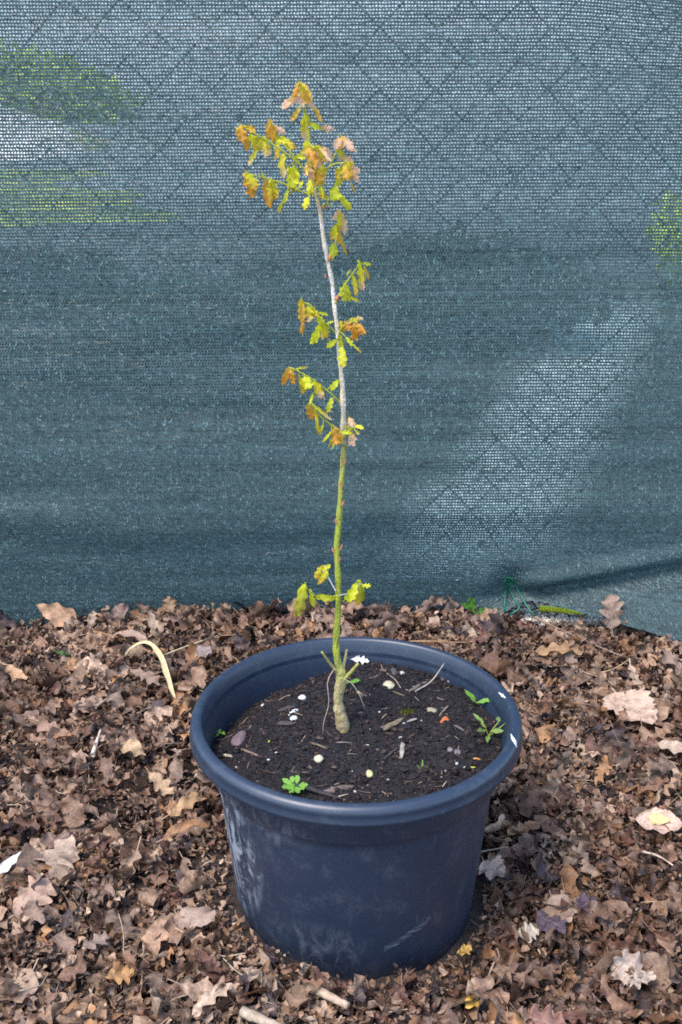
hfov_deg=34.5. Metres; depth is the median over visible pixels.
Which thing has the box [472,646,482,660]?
dead leaf
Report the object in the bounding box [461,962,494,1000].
dead leaf
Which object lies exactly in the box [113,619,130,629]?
dead leaf
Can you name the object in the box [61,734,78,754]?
dead leaf
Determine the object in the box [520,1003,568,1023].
dead leaf
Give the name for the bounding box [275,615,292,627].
dead leaf
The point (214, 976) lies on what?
dead leaf
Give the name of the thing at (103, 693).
dead leaf
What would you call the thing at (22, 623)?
dead leaf
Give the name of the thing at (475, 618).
dead leaf
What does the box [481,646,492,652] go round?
dead leaf
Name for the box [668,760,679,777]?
dead leaf
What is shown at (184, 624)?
dead leaf
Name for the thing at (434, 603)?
dead leaf
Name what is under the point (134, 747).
dead leaf
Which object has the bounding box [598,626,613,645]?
dead leaf
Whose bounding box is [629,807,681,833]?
dead leaf
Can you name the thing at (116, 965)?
dead leaf
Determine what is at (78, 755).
dead leaf
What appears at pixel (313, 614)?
dead leaf
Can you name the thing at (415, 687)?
wood chip
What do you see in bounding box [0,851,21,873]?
plant shard
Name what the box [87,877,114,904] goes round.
dead leaf
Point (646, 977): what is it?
dead leaf
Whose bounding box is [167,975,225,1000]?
dead leaf
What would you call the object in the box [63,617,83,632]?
dead leaf
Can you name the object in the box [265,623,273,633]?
dead leaf
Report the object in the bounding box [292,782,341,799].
stick
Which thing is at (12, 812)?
dead leaf
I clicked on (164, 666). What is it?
dry grass
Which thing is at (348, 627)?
dead leaf
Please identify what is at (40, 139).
gravel bank
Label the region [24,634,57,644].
dead leaf
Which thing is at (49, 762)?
dead leaf
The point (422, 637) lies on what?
dead leaf
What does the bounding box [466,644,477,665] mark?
dead leaf
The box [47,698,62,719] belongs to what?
dead leaf
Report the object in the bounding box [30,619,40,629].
dead leaf
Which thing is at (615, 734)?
dead leaf
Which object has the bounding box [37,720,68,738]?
dead leaf
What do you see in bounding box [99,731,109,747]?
dead leaf
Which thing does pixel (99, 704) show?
twig
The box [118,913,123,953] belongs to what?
stalk
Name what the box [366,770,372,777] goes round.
pebble
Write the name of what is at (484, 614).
dead leaf
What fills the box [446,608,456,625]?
dead leaf
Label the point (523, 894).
dead leaf
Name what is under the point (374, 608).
dead leaf
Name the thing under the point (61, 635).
dead leaf
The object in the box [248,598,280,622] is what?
dead leaf
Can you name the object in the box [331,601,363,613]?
dead leaf
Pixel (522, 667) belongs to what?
dead leaf
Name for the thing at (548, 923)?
dead leaf
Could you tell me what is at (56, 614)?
dead leaf
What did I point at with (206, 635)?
dead leaf
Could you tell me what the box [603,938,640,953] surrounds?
dead leaf
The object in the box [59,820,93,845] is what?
dead leaf
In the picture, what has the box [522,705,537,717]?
dead leaf
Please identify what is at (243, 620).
dead leaf
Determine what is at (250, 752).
wood chip
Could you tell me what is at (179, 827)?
dead leaf
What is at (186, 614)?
dead leaf
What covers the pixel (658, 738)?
dead leaf
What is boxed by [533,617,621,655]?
twig
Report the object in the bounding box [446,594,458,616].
dead leaf
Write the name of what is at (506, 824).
dead leaf
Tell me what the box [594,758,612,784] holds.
dead leaf
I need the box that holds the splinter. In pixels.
[90,729,101,756]
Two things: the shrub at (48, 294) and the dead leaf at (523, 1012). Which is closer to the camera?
the dead leaf at (523, 1012)
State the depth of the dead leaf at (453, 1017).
1.21 m
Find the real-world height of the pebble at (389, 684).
0.010 m
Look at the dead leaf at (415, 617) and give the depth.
2.07 m
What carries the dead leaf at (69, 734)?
on the dead leaf at (45, 725)
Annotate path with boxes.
[330,277,674,578]
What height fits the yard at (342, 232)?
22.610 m
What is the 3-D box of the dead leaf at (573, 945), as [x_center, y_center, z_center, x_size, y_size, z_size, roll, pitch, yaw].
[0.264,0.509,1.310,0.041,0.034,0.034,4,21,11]
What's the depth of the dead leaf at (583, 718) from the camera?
1.79 m
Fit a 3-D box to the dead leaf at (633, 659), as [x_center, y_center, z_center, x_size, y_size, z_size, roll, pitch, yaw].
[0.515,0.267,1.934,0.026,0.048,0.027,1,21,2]
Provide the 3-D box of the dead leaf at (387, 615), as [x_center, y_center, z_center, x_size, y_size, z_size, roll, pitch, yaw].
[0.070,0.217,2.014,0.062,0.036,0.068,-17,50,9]
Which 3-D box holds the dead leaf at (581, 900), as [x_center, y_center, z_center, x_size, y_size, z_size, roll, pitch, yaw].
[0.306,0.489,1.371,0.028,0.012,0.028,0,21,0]
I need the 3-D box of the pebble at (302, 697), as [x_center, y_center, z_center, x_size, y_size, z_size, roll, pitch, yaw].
[-0.050,0.238,1.407,0.011,0.007,0.012,0,21,0]
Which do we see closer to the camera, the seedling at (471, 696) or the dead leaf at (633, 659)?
the seedling at (471, 696)
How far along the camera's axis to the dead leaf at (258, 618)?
2.08 m
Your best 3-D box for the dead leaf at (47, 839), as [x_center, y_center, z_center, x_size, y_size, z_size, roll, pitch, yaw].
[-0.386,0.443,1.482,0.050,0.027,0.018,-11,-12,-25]
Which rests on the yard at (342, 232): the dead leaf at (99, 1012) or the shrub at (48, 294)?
the shrub at (48, 294)
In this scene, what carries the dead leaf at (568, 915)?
on the leaf litter
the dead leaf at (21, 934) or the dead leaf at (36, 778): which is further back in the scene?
the dead leaf at (36, 778)
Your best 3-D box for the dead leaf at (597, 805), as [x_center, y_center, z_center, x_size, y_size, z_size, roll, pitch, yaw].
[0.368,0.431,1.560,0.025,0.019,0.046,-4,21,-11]
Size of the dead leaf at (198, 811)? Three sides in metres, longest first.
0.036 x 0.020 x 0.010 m
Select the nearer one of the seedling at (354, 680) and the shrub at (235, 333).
the seedling at (354, 680)
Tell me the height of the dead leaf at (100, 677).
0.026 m
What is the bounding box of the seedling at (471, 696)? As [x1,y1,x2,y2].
[464,689,488,703]
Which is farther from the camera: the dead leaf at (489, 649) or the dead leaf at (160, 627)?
the dead leaf at (160, 627)
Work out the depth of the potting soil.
1.32 m
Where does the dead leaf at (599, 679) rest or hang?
on the leaf litter
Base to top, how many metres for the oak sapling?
0.758 m
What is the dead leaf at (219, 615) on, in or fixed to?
on the leaf litter
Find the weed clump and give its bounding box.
[282,775,307,792]
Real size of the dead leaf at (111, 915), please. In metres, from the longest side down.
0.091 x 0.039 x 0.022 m
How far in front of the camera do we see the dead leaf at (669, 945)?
1.33 m
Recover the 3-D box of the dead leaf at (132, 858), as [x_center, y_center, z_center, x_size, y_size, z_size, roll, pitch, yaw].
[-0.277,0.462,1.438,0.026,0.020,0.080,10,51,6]
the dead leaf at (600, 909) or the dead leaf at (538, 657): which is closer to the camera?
the dead leaf at (600, 909)
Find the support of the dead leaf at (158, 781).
on the leaf litter
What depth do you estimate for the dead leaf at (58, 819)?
1.52 m
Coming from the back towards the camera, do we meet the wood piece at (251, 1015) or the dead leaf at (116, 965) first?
the dead leaf at (116, 965)
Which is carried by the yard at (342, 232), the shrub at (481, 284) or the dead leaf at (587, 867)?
the shrub at (481, 284)
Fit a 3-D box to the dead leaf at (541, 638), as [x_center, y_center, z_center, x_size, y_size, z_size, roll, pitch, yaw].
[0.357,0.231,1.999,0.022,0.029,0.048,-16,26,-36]
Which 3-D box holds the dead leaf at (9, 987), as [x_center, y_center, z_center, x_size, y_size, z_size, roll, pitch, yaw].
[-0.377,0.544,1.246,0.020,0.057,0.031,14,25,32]
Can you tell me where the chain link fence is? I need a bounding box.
[0,0,681,614]
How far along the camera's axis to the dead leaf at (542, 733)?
1.73 m
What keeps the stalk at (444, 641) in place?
on the leaf litter
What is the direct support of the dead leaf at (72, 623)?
on the leaf litter
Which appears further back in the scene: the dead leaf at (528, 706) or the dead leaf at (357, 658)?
the dead leaf at (528, 706)
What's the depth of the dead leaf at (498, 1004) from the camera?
1.24 m
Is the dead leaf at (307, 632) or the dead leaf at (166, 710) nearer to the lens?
the dead leaf at (166, 710)
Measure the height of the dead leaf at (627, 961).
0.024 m
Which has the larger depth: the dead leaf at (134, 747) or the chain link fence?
the chain link fence
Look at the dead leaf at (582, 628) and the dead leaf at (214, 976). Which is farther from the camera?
the dead leaf at (582, 628)
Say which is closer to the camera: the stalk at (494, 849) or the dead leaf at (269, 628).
the stalk at (494, 849)
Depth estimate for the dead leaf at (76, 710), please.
1.78 m
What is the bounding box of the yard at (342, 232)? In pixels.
[0,0,681,578]
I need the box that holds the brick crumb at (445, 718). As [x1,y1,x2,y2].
[440,716,448,722]
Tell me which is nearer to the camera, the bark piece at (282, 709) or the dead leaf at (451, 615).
the bark piece at (282, 709)
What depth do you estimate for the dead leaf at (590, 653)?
1.97 m
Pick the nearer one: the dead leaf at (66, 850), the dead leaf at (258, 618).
the dead leaf at (66, 850)
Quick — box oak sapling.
[235,78,370,732]
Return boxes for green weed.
[461,598,488,614]
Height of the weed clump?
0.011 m
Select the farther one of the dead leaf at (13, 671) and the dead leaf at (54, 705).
the dead leaf at (13, 671)
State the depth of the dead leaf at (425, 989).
1.22 m
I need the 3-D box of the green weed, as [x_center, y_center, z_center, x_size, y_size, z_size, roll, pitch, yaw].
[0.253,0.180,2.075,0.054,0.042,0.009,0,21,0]
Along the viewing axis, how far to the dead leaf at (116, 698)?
1.79 m
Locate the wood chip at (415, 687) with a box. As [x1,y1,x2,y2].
[409,681,427,691]
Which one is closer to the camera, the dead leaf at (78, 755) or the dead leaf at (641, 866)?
the dead leaf at (641, 866)
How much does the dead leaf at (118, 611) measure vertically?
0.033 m
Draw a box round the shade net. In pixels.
[0,0,681,640]
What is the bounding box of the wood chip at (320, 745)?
[310,742,326,748]
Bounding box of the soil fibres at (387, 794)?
[217,664,492,801]
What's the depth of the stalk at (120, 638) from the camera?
2.00 m
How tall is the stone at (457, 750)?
0.006 m
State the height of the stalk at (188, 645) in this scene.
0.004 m
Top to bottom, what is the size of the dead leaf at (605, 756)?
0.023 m
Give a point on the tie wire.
(513, 581)
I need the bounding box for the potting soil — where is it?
[212,662,501,802]
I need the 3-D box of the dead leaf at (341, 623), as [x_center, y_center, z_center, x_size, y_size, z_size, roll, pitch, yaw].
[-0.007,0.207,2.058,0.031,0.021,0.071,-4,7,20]
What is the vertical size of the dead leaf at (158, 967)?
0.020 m
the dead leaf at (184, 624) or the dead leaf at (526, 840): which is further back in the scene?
the dead leaf at (184, 624)
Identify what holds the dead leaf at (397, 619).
on the leaf litter
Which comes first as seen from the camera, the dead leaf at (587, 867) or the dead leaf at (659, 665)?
the dead leaf at (587, 867)
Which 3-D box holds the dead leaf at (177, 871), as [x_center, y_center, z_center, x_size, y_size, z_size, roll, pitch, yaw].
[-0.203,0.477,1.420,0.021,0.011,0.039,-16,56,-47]
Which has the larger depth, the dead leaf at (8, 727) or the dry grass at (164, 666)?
the dry grass at (164, 666)
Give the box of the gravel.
[510,600,604,626]
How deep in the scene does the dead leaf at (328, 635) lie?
1.97 m
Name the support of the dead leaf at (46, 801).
on the leaf litter
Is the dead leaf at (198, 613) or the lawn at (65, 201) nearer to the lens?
the dead leaf at (198, 613)
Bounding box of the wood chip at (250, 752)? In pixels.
[241,749,257,755]
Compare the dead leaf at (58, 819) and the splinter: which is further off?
the splinter
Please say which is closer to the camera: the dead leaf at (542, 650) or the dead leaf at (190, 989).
the dead leaf at (190, 989)
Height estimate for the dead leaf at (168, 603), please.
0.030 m
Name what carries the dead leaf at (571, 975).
on the leaf litter
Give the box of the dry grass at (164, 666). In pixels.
[124,640,176,698]
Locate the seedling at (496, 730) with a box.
[473,713,504,741]
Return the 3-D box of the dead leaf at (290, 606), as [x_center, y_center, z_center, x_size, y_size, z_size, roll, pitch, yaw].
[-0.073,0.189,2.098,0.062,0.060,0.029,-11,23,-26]
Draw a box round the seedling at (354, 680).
[347,679,359,682]
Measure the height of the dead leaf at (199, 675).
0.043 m
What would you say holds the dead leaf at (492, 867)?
on the leaf litter
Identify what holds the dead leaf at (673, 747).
on the leaf litter
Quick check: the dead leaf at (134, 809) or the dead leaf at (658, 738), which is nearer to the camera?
the dead leaf at (134, 809)
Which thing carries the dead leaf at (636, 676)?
on the leaf litter
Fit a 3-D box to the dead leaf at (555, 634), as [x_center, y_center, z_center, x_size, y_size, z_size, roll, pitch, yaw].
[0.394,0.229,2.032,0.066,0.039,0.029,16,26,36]
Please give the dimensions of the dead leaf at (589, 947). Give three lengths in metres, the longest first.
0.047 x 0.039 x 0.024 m
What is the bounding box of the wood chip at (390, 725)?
[383,718,403,730]
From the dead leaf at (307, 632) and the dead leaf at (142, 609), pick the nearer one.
the dead leaf at (307, 632)
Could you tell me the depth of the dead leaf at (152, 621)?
2.04 m
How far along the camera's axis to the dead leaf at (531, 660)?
1.90 m
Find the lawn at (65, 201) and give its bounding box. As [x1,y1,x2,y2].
[0,170,177,225]
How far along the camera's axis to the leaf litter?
1.51 m
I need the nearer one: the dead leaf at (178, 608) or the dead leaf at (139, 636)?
the dead leaf at (139, 636)
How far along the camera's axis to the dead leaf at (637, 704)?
1.80 m
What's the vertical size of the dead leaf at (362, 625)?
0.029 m
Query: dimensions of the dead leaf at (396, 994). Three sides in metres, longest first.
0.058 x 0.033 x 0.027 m
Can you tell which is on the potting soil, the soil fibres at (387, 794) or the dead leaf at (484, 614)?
the soil fibres at (387, 794)
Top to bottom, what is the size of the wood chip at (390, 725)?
0.006 m
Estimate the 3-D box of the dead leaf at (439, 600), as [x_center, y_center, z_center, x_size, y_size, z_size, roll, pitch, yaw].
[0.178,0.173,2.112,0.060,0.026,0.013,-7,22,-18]
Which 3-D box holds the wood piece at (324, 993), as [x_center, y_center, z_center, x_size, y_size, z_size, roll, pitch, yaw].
[-0.009,0.536,1.210,0.040,0.011,0.011,13,24,30]
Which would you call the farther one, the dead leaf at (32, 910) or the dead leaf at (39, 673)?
the dead leaf at (39, 673)
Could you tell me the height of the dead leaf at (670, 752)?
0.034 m
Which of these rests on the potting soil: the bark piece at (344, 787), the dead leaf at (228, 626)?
the bark piece at (344, 787)
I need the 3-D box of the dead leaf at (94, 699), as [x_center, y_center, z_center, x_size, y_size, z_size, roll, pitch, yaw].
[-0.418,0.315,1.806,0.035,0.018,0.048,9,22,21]
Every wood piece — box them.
[239,1006,282,1023]
[316,986,349,1009]
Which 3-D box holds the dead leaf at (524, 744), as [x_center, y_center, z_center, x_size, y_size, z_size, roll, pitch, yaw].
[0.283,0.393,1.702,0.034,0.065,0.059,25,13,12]
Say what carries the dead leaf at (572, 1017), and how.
on the leaf litter
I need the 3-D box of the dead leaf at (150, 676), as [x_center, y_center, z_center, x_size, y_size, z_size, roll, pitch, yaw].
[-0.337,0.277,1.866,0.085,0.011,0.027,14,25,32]
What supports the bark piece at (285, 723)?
on the potting soil
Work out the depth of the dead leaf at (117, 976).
1.26 m
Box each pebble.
[298,695,305,699]
[314,755,323,763]
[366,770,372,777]
[383,681,394,688]
[427,707,436,712]
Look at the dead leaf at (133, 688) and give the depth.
1.82 m
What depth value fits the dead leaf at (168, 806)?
1.58 m
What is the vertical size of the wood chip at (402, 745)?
0.004 m
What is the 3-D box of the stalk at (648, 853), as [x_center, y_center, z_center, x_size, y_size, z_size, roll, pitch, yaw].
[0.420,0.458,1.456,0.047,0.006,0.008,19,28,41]
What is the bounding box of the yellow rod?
[539,605,584,617]
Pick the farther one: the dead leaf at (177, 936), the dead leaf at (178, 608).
the dead leaf at (178, 608)
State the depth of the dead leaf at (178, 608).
2.11 m
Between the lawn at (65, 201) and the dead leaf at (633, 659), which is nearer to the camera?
the dead leaf at (633, 659)
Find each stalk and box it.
[79,629,152,653]
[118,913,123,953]
[163,635,218,655]
[409,640,472,642]
[415,663,444,691]
[481,846,507,851]
[591,654,636,673]
[641,850,672,865]
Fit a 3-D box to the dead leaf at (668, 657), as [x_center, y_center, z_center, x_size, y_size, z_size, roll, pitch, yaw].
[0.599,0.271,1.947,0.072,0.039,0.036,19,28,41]
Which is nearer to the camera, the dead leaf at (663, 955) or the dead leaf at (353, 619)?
the dead leaf at (663, 955)
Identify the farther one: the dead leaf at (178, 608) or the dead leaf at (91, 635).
the dead leaf at (178, 608)
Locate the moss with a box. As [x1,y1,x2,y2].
[394,708,414,714]
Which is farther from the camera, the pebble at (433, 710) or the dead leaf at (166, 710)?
the dead leaf at (166, 710)
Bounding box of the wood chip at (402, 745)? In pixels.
[399,742,404,757]
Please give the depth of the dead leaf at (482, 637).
1.98 m
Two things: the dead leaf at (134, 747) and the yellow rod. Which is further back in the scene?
the yellow rod
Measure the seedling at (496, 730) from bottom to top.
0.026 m
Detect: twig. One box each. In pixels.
[94,698,106,708]
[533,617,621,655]
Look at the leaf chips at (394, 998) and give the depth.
1.45 m
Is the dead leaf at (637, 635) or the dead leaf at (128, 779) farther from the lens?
the dead leaf at (637, 635)
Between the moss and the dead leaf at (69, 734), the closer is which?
the moss
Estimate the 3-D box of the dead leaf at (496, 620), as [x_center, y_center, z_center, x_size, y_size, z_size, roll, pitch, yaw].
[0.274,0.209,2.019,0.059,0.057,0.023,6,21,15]
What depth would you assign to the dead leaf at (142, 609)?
2.08 m
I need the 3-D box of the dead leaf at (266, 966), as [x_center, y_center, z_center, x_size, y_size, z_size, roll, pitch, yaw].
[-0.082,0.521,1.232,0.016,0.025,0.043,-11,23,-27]
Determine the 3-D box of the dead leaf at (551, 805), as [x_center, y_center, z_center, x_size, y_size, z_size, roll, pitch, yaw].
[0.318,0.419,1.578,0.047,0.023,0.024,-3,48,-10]
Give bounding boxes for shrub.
[0,39,151,122]
[0,241,190,373]
[14,258,457,404]
[303,218,626,349]
[646,188,681,296]
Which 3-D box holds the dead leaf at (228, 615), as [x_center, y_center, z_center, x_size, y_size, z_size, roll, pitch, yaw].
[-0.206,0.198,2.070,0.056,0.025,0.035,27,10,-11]
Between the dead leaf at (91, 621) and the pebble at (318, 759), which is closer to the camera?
the pebble at (318, 759)
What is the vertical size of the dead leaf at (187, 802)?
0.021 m
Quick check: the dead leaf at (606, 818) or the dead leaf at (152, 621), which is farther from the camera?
the dead leaf at (152, 621)
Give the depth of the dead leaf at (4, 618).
2.12 m
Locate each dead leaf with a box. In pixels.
[0,609,23,627]
[0,660,27,679]
[0,686,14,695]
[0,701,10,713]
[0,715,12,738]
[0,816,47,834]
[0,837,19,849]
[0,927,11,938]
[0,927,25,947]
[0,976,19,1001]
[3,805,29,822]
[7,900,44,931]
[9,739,22,767]
[9,875,56,918]
[13,814,43,833]
[18,620,23,644]
[18,716,45,738]
[18,773,60,795]
[20,719,64,746]
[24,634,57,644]
[26,992,66,1023]
[28,868,39,890]
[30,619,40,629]
[33,835,79,867]
[34,665,48,678]
[36,602,76,627]
[36,830,72,849]
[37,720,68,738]
[39,775,60,812]
[43,759,61,771]
[45,948,87,980]
[47,627,80,642]
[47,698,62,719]
[48,810,62,831]
[49,726,71,738]
[55,749,89,768]
[55,794,87,829]
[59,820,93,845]
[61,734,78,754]
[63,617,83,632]
[63,670,99,681]
[66,638,77,651]
[69,621,88,629]
[69,700,82,721]
[70,656,108,672]
[74,695,101,712]
[78,1002,109,1019]
[79,717,102,734]
[83,651,106,666]
[83,931,107,949]
[87,605,108,618]
[87,611,97,627]
[87,630,114,650]
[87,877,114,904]
[92,665,106,682]
[97,680,110,697]
[97,756,113,793]
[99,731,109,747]
[101,612,113,624]
[101,908,145,939]
[104,964,133,984]
[106,692,134,713]
[107,770,147,785]
[109,629,149,640]
[109,730,138,758]
[109,957,135,977]
[110,603,127,619]
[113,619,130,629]
[119,836,141,890]
[120,738,145,756]
[126,681,145,696]
[127,666,159,685]
[127,790,147,815]
[135,602,167,620]
[143,705,174,725]
[145,766,174,795]
[146,611,158,633]
[148,1014,156,1021]
[154,946,173,970]
[155,606,166,614]
[156,617,170,633]
[156,818,210,842]
[159,800,177,813]
[161,596,177,611]
[161,792,205,818]
[163,885,180,904]
[164,913,203,944]
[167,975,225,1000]
[169,609,185,621]
[170,688,185,710]
[172,664,207,691]
[174,600,181,612]
[175,868,183,884]
[176,906,215,929]
[178,614,197,632]
[179,867,208,893]
[182,608,206,619]
[192,983,232,1016]
[194,610,200,623]
[195,805,204,814]
[196,644,211,656]
[198,958,231,984]
[200,630,208,638]
[210,631,223,652]
[211,602,228,633]
[216,619,237,633]
[222,608,239,627]
[235,609,250,629]
[239,615,267,626]
[241,966,280,991]
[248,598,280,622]
[261,959,278,987]
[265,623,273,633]
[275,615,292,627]
[287,598,316,617]
[288,626,309,641]
[311,608,321,623]
[324,606,346,617]
[325,633,331,637]
[329,616,345,628]
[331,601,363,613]
[341,615,353,633]
[346,606,367,630]
[350,655,368,664]
[352,622,373,628]
[362,604,379,616]
[365,611,394,636]
[367,604,388,614]
[376,603,391,618]
[388,970,407,1011]
[390,613,408,634]
[407,979,430,1014]
[408,612,425,625]
[409,633,428,639]
[415,600,431,622]
[418,598,437,610]
[420,595,446,607]
[420,613,434,635]
[421,1003,459,1023]
[440,605,464,614]
[443,620,477,635]
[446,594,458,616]
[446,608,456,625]
[457,943,471,955]
[459,613,480,626]
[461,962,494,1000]
[465,994,482,1008]
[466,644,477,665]
[470,608,499,620]
[471,628,487,643]
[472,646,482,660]
[474,613,505,636]
[478,854,505,880]
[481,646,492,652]
[487,986,509,1023]
[491,915,539,947]
[495,962,532,987]
[498,820,525,833]
[508,889,540,907]
[511,618,534,632]
[511,832,533,861]
[513,784,522,808]
[514,1005,553,1023]
[516,661,531,675]
[517,653,534,668]
[517,741,537,762]
[517,922,538,942]
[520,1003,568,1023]
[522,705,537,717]
[523,638,551,668]
[525,756,544,776]
[527,642,585,655]
[528,724,562,742]
[529,635,546,642]
[535,908,565,933]
[540,890,577,922]
[543,626,569,641]
[545,926,578,958]
[547,794,577,810]
[550,640,574,659]
[553,908,576,939]
[555,1010,592,1023]
[558,686,565,696]
[564,966,578,983]
[566,689,578,696]
[567,942,602,960]
[572,900,608,931]
[574,622,592,634]
[575,708,600,725]
[575,842,613,880]
[576,893,596,913]
[577,710,589,734]
[583,648,596,658]
[585,736,639,764]
[589,801,602,821]
[592,659,609,693]
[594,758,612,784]
[595,707,628,729]
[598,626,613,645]
[599,594,624,634]
[600,813,612,827]
[601,754,612,777]
[602,686,657,723]
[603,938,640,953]
[604,720,627,747]
[610,949,642,987]
[624,736,655,751]
[626,651,640,676]
[627,632,644,644]
[627,849,656,889]
[627,970,655,989]
[628,658,644,688]
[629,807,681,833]
[631,733,638,742]
[637,658,662,668]
[646,753,672,778]
[649,812,669,824]
[649,949,680,968]
[652,733,677,741]
[654,739,681,753]
[655,833,678,854]
[655,924,677,957]
[657,985,679,1002]
[662,648,681,674]
[662,737,681,758]
[663,668,674,692]
[665,950,681,992]
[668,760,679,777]
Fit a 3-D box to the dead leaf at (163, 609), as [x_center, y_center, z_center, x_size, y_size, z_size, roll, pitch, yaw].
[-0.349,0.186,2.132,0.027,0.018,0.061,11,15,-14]
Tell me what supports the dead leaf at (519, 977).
on the leaf litter
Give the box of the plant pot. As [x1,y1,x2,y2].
[189,637,522,981]
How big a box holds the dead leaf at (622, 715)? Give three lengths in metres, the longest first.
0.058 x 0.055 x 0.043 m
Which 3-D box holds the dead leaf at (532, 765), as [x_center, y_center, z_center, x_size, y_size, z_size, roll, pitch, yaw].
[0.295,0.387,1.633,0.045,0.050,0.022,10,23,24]
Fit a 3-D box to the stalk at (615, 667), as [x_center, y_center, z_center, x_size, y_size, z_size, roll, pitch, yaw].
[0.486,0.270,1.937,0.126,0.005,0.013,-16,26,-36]
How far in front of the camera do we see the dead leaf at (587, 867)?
1.45 m
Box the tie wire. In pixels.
[503,577,585,616]
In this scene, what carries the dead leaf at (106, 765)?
on the leaf litter
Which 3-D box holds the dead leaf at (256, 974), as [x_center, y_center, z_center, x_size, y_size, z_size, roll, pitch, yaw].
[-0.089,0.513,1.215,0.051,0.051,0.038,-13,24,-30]
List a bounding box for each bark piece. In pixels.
[277,721,294,725]
[278,705,294,711]
[319,785,353,794]
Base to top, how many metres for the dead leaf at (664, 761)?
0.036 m
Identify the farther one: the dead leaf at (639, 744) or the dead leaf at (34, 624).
the dead leaf at (34, 624)
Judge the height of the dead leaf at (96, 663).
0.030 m
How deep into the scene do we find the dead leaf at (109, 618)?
2.06 m
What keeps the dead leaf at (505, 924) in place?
on the leaf litter
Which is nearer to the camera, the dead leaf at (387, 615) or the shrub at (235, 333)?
the dead leaf at (387, 615)
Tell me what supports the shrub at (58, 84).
on the yard at (342, 232)
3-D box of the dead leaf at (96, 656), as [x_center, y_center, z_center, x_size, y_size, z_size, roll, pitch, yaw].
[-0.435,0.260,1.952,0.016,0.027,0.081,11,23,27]
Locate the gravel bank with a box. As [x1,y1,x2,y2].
[0,105,108,159]
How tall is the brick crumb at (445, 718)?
0.009 m
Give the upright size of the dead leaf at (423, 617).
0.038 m
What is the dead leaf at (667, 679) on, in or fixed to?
on the leaf litter
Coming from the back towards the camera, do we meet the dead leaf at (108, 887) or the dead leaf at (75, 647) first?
the dead leaf at (75, 647)
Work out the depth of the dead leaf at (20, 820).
1.51 m
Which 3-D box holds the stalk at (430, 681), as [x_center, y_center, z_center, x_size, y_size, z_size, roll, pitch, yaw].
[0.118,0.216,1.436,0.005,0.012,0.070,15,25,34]
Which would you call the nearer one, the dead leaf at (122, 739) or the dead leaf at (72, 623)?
the dead leaf at (122, 739)
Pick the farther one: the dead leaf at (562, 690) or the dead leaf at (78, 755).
the dead leaf at (562, 690)
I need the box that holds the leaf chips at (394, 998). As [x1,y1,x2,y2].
[0,598,681,1023]
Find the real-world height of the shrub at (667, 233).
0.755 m
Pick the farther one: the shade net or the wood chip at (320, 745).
the shade net
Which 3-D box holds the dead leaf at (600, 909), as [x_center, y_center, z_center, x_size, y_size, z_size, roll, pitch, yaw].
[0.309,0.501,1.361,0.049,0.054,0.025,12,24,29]
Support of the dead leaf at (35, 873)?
on the leaf litter
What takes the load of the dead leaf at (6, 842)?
on the leaf litter
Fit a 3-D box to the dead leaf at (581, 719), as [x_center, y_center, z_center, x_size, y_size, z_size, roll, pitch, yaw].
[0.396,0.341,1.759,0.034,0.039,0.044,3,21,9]
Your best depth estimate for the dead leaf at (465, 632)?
1.99 m
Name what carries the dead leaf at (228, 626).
on the leaf litter
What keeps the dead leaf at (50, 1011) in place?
on the leaf litter
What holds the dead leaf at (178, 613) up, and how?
on the leaf litter
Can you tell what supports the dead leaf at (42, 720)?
on the leaf chips at (394, 998)
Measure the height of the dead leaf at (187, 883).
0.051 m
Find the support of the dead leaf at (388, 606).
on the leaf litter
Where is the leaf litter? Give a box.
[0,588,681,1023]
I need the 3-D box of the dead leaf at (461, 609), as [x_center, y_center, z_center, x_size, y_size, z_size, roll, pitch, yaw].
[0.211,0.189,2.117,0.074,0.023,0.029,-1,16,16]
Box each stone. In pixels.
[231,730,245,746]
[454,749,460,754]

